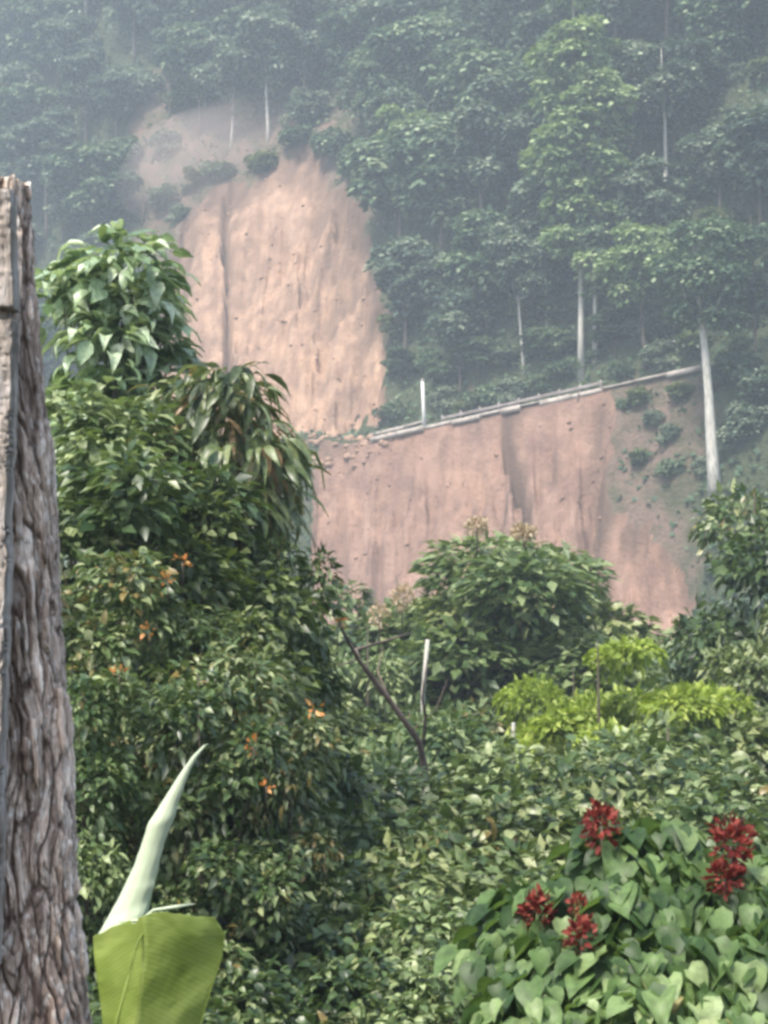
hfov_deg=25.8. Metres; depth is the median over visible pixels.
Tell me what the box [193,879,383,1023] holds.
broadleaf shrub
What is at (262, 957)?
broadleaf shrub
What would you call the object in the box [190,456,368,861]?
tall shrub
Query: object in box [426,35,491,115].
forest tree
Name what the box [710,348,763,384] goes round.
hillside bush
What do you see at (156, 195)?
hillside bush
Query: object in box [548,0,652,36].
forest tree
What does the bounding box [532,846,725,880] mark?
broadleaf shrub
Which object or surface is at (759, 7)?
forest tree
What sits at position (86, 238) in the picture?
forest tree
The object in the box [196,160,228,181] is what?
hillside bush
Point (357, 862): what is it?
broadleaf shrub
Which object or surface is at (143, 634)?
orange flower
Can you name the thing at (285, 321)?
earth clods
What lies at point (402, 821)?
broadleaf shrub
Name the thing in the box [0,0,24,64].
forest tree
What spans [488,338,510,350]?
hillside bush
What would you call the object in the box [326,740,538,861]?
broadleaf shrub
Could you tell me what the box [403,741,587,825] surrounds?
broadleaf tree
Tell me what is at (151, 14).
forest tree
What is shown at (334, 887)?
tall shrub
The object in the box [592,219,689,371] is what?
forest tree
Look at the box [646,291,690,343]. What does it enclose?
young tree
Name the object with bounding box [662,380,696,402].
hillside bush
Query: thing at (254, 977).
broadleaf shrub
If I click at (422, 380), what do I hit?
marker post
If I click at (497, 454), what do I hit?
earth clods
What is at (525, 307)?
hillside bush
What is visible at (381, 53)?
forest tree
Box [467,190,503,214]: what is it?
hillside bush
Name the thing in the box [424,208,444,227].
hillside bush
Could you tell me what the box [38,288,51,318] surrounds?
forest tree
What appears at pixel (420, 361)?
hillside bush
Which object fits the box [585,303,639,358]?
young tree
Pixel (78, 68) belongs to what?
forest tree
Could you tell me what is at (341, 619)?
orange flower
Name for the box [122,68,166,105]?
hillside bush
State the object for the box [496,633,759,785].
feathery tree
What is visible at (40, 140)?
forest tree
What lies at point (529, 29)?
forest tree
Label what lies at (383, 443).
rubble
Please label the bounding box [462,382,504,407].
hillside bush
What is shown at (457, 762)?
broadleaf shrub
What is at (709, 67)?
forest tree
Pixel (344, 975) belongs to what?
broadleaf shrub
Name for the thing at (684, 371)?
road kerb
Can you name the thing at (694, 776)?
broadleaf shrub
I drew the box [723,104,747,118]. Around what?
hillside bush
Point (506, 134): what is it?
forest tree
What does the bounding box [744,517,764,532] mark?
hillside bush
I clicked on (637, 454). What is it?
hillside bush
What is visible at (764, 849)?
broadleaf shrub
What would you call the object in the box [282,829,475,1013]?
broadleaf shrub
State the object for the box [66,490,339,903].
tall shrub
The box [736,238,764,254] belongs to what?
hillside bush
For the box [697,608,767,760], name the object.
broadleaf tree
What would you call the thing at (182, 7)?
forest tree
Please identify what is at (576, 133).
forest tree
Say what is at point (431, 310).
young tree
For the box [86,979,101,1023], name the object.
broadleaf shrub
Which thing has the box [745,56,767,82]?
hillside bush
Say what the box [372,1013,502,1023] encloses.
broadleaf shrub
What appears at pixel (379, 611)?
blossom head
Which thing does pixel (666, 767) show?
broadleaf shrub
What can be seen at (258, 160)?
hillside bush
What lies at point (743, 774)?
broadleaf tree
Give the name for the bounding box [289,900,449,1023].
broadleaf shrub
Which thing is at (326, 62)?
forest tree
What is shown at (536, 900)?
red flower cluster
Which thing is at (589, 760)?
broadleaf tree
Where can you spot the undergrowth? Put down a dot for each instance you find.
(562, 326)
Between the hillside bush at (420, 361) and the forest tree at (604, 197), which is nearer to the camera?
the forest tree at (604, 197)
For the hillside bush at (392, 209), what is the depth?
171.36 m
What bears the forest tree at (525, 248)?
on the hillside
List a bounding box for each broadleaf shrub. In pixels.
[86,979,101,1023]
[89,999,230,1023]
[90,907,230,1015]
[171,836,416,956]
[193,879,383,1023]
[201,995,281,1023]
[202,952,315,1023]
[207,904,300,1020]
[209,967,274,1022]
[240,937,414,1023]
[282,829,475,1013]
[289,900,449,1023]
[295,885,485,1023]
[302,1010,334,1023]
[312,796,474,942]
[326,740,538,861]
[327,772,373,870]
[337,758,477,879]
[343,842,539,1009]
[353,834,569,1003]
[354,947,478,1023]
[369,874,546,1021]
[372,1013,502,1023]
[374,1010,425,1023]
[381,780,671,904]
[382,805,527,952]
[386,937,535,1023]
[408,770,601,887]
[409,731,563,869]
[430,835,557,929]
[439,734,644,870]
[483,791,736,879]
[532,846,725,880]
[534,758,767,859]
[569,730,757,856]
[631,769,767,857]
[647,779,767,857]
[682,744,767,844]
[742,842,767,856]
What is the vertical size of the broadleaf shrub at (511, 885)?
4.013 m
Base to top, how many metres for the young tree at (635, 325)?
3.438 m
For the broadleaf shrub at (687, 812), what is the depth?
12.92 m
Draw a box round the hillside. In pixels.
[6,0,767,676]
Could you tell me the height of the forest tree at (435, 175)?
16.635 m
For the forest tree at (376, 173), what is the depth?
167.60 m
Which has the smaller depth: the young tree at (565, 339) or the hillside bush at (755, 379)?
the hillside bush at (755, 379)
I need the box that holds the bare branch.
[330,617,447,813]
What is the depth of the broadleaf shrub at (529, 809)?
13.50 m
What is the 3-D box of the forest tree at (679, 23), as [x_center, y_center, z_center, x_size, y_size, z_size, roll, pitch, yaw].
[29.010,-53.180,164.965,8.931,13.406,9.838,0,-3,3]
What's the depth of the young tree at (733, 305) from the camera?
134.61 m
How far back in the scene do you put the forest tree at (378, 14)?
182.47 m
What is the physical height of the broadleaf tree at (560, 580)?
14.610 m
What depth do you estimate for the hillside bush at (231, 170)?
195.69 m
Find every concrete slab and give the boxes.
[370,425,408,435]
[402,419,428,428]
[498,404,520,413]
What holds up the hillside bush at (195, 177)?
on the hillside
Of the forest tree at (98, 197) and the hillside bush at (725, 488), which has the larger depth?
the forest tree at (98, 197)
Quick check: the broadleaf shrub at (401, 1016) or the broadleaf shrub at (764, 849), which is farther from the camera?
the broadleaf shrub at (764, 849)
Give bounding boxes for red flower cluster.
[515,883,559,932]
[560,912,605,956]
[564,891,591,920]
[578,798,623,856]
[699,858,751,901]
[706,811,758,880]
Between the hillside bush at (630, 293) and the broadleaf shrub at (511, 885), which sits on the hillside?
the hillside bush at (630, 293)
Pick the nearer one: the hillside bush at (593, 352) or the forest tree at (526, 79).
the hillside bush at (593, 352)
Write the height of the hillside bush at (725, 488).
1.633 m
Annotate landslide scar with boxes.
[155,136,392,437]
[310,388,695,642]
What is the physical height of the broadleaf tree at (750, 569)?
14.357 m
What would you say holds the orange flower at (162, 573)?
attached to the tall shrub at (95, 582)
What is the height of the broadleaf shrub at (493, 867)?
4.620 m
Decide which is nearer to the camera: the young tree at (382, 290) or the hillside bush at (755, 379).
the hillside bush at (755, 379)
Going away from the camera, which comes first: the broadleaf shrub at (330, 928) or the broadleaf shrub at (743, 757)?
the broadleaf shrub at (330, 928)
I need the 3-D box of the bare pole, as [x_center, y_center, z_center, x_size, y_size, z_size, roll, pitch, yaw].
[0.552,2.880,23.133,0.087,2.248,0.566,0,-3,-7]
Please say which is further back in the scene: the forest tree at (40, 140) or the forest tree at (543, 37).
the forest tree at (40, 140)
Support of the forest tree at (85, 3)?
on the hillside
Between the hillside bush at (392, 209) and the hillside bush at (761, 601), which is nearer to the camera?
the hillside bush at (761, 601)
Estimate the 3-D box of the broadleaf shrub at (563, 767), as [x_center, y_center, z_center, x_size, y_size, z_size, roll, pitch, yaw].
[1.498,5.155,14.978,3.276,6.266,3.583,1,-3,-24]
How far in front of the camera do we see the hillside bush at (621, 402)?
131.87 m
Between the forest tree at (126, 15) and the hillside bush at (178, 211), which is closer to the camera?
the hillside bush at (178, 211)
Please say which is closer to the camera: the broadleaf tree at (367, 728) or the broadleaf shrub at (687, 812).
the broadleaf shrub at (687, 812)
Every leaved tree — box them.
[34,219,219,665]
[124,361,331,649]
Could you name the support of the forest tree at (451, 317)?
on the hillside
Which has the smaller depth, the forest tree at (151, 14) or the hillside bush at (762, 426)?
the hillside bush at (762, 426)
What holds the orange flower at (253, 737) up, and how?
attached to the tall shrub at (240, 866)
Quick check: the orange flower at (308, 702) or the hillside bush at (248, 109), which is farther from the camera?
the hillside bush at (248, 109)
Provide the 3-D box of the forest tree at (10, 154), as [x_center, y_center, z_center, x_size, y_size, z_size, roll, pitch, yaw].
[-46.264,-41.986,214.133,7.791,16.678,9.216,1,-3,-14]
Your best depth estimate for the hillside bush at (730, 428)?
122.10 m
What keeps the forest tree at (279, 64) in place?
on the hillside
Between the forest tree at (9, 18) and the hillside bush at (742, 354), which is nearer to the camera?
the hillside bush at (742, 354)
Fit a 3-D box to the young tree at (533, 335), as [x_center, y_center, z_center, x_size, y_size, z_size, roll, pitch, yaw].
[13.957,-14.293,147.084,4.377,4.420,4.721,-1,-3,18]
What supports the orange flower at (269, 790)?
attached to the tall shrub at (240, 866)
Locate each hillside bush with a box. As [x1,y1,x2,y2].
[108,134,142,162]
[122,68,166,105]
[143,182,178,211]
[146,128,182,155]
[159,81,191,111]
[164,203,191,224]
[180,183,195,193]
[182,166,212,188]
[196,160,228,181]
[210,161,238,179]
[231,93,289,129]
[243,149,278,173]
[277,86,332,127]
[277,123,314,148]
[308,126,354,159]
[335,147,353,178]
[370,400,405,421]
[376,200,398,216]
[376,313,419,342]
[410,351,441,371]
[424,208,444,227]
[425,384,458,411]
[444,201,471,220]
[451,401,471,416]
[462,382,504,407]
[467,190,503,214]
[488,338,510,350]
[493,376,527,407]
[506,296,540,328]
[524,373,550,391]
[543,355,586,379]
[569,298,598,315]
[585,347,605,359]
[606,360,636,379]
[614,398,631,409]
[622,285,650,301]
[625,385,653,405]
[626,447,652,465]
[636,168,662,182]
[638,338,679,369]
[640,408,665,426]
[653,422,681,445]
[654,458,684,477]
[658,157,693,178]
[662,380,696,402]
[672,329,716,357]
[683,123,708,140]
[690,456,706,476]
[698,205,743,235]
[701,371,723,387]
[702,562,718,577]
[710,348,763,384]
[712,598,734,613]
[713,483,737,500]
[716,400,767,449]
[723,62,747,83]
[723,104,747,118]
[725,333,752,349]
[729,359,767,406]
[733,351,760,375]
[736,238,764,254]
[736,413,767,430]
[739,594,764,611]
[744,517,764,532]
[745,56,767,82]
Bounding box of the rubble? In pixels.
[285,432,395,472]
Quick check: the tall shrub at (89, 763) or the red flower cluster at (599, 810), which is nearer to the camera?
the red flower cluster at (599, 810)
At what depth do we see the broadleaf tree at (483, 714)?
26.92 m
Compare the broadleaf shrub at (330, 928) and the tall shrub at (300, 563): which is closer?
the broadleaf shrub at (330, 928)
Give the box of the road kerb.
[370,365,701,441]
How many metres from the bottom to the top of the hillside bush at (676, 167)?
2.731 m
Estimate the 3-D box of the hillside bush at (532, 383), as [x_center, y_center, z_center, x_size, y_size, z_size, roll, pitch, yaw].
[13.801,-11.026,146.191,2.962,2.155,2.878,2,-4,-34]
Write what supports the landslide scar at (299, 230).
on the hillside
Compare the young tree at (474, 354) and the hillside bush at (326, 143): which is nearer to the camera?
the young tree at (474, 354)
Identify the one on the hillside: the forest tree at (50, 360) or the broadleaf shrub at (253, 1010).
the forest tree at (50, 360)
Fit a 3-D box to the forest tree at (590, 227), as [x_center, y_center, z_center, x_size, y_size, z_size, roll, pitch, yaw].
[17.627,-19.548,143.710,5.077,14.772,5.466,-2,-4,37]
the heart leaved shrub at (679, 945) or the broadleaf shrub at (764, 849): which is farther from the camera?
the broadleaf shrub at (764, 849)
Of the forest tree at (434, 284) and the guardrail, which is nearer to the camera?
the guardrail
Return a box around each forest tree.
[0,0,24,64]
[0,61,41,87]
[0,80,75,134]
[0,104,30,171]
[0,120,45,191]
[4,68,44,122]
[6,12,50,70]
[10,105,78,243]
[16,0,98,90]
[31,10,105,109]
[32,223,44,247]
[38,155,83,246]
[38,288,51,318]
[38,300,103,373]
[41,140,145,242]
[56,44,110,142]
[56,232,100,259]
[64,0,100,11]
[84,0,86,15]
[86,69,133,142]
[97,242,145,280]
[104,0,144,66]
[129,0,179,66]
[148,12,195,118]
[156,21,224,136]
[168,0,206,23]
[187,0,248,40]
[190,34,269,146]
[217,5,316,143]
[235,0,292,112]
[239,0,280,13]
[274,0,355,120]
[303,0,357,85]
[315,5,382,112]
[332,58,377,138]
[342,133,419,236]
[348,23,429,121]
[352,0,421,58]
[362,84,435,135]
[362,233,444,347]
[374,103,440,140]
[382,110,482,251]
[388,12,468,114]
[411,252,468,348]
[414,0,483,24]
[422,284,494,392]
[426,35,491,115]
[433,203,527,336]
[444,75,537,210]
[445,0,511,50]
[446,46,530,166]
[476,215,571,373]
[488,0,552,43]
[494,172,564,324]
[505,4,579,57]
[512,52,594,145]
[517,0,639,383]
[536,30,606,86]
[546,179,653,314]
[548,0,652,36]
[564,201,615,362]
[582,139,638,179]
[591,0,659,47]
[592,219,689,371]
[595,152,692,301]
[596,47,655,148]
[611,33,713,180]
[636,47,725,157]
[643,0,680,48]
[648,212,754,507]
[672,0,763,89]
[674,121,734,209]
[677,2,681,32]
[696,215,767,352]
[709,99,767,252]
[715,0,767,25]
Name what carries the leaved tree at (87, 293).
on the ground
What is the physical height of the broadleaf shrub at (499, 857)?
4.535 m
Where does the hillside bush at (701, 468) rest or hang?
on the hillside
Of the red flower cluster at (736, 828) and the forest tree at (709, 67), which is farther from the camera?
the forest tree at (709, 67)
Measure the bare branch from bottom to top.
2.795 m
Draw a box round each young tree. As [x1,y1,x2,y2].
[379,345,419,383]
[380,283,420,326]
[424,306,455,328]
[424,360,462,388]
[444,335,507,381]
[486,345,520,372]
[518,324,561,370]
[539,328,585,357]
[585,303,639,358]
[619,316,664,346]
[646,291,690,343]
[714,283,758,322]
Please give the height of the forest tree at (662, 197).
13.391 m
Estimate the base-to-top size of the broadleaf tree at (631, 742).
8.014 m
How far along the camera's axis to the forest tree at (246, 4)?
205.06 m
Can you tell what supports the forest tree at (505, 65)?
on the hillside
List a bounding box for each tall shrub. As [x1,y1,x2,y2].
[45,379,252,850]
[56,437,350,870]
[60,546,232,967]
[61,390,309,664]
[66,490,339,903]
[66,576,323,978]
[66,665,203,1011]
[103,665,316,1023]
[166,603,339,953]
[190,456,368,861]
[208,531,345,867]
[211,694,369,1023]
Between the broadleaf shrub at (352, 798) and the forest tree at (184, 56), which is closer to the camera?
the broadleaf shrub at (352, 798)
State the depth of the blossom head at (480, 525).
34.47 m
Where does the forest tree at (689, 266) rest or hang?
on the hillside
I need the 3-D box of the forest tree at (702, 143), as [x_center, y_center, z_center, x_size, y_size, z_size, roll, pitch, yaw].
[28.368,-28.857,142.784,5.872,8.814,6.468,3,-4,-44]
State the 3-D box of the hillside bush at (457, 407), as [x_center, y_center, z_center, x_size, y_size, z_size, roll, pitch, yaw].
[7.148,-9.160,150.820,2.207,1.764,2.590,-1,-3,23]
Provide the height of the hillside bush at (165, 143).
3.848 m
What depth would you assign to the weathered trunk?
2.67 m
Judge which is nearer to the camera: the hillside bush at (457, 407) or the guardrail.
the guardrail
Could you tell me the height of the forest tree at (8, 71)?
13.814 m
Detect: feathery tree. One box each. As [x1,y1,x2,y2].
[491,668,633,753]
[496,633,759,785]
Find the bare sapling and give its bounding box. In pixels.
[511,722,514,764]
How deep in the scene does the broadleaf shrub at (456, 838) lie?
13.29 m
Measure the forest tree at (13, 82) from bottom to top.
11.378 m
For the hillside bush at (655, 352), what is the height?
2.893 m
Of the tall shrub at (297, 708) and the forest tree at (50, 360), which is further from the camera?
the forest tree at (50, 360)
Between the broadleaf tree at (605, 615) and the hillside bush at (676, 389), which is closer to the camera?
the broadleaf tree at (605, 615)
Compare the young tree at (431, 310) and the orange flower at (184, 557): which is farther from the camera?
the young tree at (431, 310)
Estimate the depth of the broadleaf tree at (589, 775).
19.26 m
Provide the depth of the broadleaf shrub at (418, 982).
8.97 m
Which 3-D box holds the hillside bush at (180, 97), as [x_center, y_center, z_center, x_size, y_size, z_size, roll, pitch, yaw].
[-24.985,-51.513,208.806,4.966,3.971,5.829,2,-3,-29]
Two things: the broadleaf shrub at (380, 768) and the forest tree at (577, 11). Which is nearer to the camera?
the broadleaf shrub at (380, 768)
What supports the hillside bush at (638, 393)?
on the hillside
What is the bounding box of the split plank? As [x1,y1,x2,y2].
[0,187,20,963]
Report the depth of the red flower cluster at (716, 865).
6.51 m
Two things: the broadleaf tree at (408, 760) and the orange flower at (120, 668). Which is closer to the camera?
the orange flower at (120, 668)
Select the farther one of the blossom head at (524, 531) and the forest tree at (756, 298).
the forest tree at (756, 298)
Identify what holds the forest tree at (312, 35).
on the hillside
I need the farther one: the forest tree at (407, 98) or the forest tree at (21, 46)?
the forest tree at (21, 46)
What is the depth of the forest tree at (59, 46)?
220.13 m
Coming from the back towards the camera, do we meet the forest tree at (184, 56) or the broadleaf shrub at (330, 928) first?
the forest tree at (184, 56)
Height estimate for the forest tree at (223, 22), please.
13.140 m
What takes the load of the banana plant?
on the ground
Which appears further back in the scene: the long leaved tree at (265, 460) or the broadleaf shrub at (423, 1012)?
the long leaved tree at (265, 460)
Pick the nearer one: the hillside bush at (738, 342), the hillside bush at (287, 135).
the hillside bush at (738, 342)
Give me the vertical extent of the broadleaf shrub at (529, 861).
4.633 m
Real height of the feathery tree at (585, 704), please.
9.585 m
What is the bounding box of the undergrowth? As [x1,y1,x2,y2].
[32,0,767,706]
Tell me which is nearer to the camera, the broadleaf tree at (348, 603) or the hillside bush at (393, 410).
the broadleaf tree at (348, 603)
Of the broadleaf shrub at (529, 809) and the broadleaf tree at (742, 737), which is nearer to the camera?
the broadleaf shrub at (529, 809)
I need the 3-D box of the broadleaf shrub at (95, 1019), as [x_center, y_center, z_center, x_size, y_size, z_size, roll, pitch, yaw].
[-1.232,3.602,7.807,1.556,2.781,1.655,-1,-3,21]
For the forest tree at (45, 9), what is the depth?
226.72 m
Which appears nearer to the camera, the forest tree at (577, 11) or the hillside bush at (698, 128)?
the hillside bush at (698, 128)
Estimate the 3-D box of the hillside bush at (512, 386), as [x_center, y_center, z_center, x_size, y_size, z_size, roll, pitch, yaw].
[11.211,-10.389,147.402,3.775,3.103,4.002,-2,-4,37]
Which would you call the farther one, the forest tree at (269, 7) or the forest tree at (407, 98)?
the forest tree at (269, 7)
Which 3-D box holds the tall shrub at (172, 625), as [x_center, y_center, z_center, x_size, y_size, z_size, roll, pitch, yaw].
[-1.333,3.571,10.868,2.136,6.305,1.948,1,-3,-18]
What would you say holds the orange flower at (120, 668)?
attached to the tall shrub at (89, 763)
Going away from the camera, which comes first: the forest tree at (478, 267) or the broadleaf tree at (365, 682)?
the broadleaf tree at (365, 682)
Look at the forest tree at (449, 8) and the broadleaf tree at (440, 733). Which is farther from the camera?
the forest tree at (449, 8)
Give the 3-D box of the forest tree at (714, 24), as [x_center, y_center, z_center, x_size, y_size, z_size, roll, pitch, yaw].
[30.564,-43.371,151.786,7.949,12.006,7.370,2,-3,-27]
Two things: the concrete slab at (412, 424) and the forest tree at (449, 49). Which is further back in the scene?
the forest tree at (449, 49)
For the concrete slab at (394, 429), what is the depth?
155.33 m
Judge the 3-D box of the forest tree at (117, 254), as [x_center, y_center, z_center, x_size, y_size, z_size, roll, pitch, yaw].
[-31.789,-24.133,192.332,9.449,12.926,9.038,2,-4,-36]
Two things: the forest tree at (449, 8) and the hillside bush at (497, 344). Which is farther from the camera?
the forest tree at (449, 8)
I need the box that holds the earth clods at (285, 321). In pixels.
[163,165,379,428]
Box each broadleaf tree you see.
[276,636,389,750]
[311,577,561,737]
[319,627,431,822]
[332,725,464,848]
[336,529,670,742]
[349,697,520,852]
[363,694,515,771]
[397,583,670,734]
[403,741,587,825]
[531,707,765,832]
[566,753,665,825]
[567,760,767,857]
[626,478,767,727]
[626,690,767,780]
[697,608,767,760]
[715,757,767,822]
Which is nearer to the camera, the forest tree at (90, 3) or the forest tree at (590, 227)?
the forest tree at (590, 227)
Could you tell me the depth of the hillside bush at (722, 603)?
115.28 m
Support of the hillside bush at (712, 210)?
on the hillside
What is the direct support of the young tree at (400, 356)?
on the hillside
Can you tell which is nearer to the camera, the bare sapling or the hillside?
the bare sapling
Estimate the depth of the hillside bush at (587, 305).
146.45 m
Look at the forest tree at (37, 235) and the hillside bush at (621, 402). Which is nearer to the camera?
the hillside bush at (621, 402)
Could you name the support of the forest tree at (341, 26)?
on the hillside
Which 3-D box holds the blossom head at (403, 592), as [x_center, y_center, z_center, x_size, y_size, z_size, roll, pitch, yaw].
[0.349,1.932,32.919,0.568,1.143,0.598,0,-3,0]
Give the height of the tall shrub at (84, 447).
8.781 m
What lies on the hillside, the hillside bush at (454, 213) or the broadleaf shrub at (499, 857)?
the hillside bush at (454, 213)
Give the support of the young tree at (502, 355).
on the hillside
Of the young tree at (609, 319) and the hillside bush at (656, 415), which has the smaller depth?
the hillside bush at (656, 415)
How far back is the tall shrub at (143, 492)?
12.05 m
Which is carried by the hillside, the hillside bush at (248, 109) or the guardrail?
the hillside bush at (248, 109)
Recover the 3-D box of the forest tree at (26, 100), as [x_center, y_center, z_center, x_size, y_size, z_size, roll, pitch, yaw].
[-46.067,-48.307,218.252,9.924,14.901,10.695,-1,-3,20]
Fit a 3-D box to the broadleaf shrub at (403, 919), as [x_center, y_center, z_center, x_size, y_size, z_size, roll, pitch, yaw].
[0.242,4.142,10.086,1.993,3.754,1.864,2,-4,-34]
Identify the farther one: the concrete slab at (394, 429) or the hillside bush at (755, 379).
the concrete slab at (394, 429)
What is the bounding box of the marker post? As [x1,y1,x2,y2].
[420,378,425,425]
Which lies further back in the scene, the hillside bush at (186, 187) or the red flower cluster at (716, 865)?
the hillside bush at (186, 187)
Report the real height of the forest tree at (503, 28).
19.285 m
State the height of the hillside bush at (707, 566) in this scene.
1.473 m
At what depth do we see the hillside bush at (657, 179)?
149.26 m
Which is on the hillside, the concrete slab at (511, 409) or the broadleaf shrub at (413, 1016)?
the concrete slab at (511, 409)
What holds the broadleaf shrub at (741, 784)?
on the ground
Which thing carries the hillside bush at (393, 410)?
on the hillside
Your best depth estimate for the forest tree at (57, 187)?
205.03 m
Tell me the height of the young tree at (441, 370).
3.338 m
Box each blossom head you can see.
[366,600,392,654]
[387,581,415,638]
[463,515,489,564]
[509,520,538,571]
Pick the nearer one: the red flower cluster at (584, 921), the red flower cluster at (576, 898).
the red flower cluster at (584, 921)
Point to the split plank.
(9, 324)
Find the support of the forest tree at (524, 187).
on the hillside
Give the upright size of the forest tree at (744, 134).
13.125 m
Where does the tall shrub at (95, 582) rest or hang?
on the ground
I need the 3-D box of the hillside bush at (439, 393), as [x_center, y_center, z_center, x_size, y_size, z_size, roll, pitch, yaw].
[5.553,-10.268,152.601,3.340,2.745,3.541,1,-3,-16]
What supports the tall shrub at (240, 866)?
on the ground
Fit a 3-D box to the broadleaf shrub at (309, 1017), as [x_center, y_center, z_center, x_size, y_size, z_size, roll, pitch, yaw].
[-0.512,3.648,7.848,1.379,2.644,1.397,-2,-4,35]
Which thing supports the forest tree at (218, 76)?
on the hillside
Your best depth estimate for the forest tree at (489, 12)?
175.99 m
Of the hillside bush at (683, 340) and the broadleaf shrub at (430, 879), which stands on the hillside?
the hillside bush at (683, 340)
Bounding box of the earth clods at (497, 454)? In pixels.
[321,402,687,621]
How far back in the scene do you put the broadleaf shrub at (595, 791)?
13.28 m
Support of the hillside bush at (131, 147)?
on the hillside
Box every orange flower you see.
[109,664,129,697]
[139,621,157,655]
[159,571,175,604]
[174,553,192,586]
[244,732,257,768]
[258,778,275,810]
[305,699,324,733]
[333,617,348,648]
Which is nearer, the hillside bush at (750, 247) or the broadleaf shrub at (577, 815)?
the broadleaf shrub at (577, 815)
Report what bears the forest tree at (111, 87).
on the hillside
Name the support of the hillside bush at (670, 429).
on the hillside
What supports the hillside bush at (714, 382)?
on the hillside
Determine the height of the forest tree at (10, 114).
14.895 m
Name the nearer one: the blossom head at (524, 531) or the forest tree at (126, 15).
the blossom head at (524, 531)
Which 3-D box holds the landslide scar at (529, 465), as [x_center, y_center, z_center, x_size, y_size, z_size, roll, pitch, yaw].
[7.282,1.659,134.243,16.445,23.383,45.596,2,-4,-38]
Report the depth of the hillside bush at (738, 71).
149.26 m
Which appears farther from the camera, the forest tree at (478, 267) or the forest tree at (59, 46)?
the forest tree at (59, 46)
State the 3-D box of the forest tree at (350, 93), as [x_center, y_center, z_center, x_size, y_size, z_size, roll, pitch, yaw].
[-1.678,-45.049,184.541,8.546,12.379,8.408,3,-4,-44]
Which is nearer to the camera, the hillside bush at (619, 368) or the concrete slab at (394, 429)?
the hillside bush at (619, 368)
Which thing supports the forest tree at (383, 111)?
on the hillside
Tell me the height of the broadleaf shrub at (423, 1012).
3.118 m
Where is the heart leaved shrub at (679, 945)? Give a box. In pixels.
[434,813,767,1023]
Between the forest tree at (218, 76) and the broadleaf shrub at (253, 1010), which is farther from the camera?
the forest tree at (218, 76)
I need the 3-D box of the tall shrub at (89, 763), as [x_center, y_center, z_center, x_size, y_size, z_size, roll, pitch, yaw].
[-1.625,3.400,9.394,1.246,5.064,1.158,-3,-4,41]
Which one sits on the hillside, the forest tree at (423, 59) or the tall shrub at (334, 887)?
the forest tree at (423, 59)
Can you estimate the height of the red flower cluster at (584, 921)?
0.310 m
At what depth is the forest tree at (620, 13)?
161.19 m
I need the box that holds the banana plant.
[93,744,224,1023]
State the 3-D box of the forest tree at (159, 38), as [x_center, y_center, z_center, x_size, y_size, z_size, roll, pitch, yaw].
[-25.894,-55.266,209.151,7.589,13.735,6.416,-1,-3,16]
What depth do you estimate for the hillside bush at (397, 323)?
160.90 m
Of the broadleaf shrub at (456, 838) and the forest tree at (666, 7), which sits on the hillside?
the forest tree at (666, 7)
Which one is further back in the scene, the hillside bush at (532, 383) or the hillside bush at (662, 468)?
the hillside bush at (532, 383)
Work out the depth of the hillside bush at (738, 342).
133.55 m
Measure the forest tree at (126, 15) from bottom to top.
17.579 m
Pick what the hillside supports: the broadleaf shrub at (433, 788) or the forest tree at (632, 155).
the forest tree at (632, 155)
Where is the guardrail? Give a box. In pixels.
[441,380,601,421]
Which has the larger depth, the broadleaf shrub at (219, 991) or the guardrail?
the guardrail
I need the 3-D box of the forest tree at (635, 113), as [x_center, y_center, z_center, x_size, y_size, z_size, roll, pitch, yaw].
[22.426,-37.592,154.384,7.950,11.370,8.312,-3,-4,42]
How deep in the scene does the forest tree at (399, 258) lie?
158.86 m
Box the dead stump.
[141,188,145,226]
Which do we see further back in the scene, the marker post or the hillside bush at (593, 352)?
the marker post
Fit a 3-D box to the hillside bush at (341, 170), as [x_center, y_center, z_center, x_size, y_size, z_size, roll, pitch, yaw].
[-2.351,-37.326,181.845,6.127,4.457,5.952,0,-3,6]
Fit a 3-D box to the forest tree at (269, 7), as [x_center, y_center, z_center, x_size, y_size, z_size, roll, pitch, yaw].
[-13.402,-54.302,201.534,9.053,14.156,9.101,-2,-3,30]
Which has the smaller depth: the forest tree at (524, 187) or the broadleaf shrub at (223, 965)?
the broadleaf shrub at (223, 965)
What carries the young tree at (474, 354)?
on the hillside
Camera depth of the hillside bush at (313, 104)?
193.44 m
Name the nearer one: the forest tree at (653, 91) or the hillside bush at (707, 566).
the hillside bush at (707, 566)
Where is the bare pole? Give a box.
[421,639,429,715]
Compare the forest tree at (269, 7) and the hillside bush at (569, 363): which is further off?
the forest tree at (269, 7)
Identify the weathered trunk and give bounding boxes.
[0,174,91,1023]
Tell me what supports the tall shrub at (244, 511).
on the ground

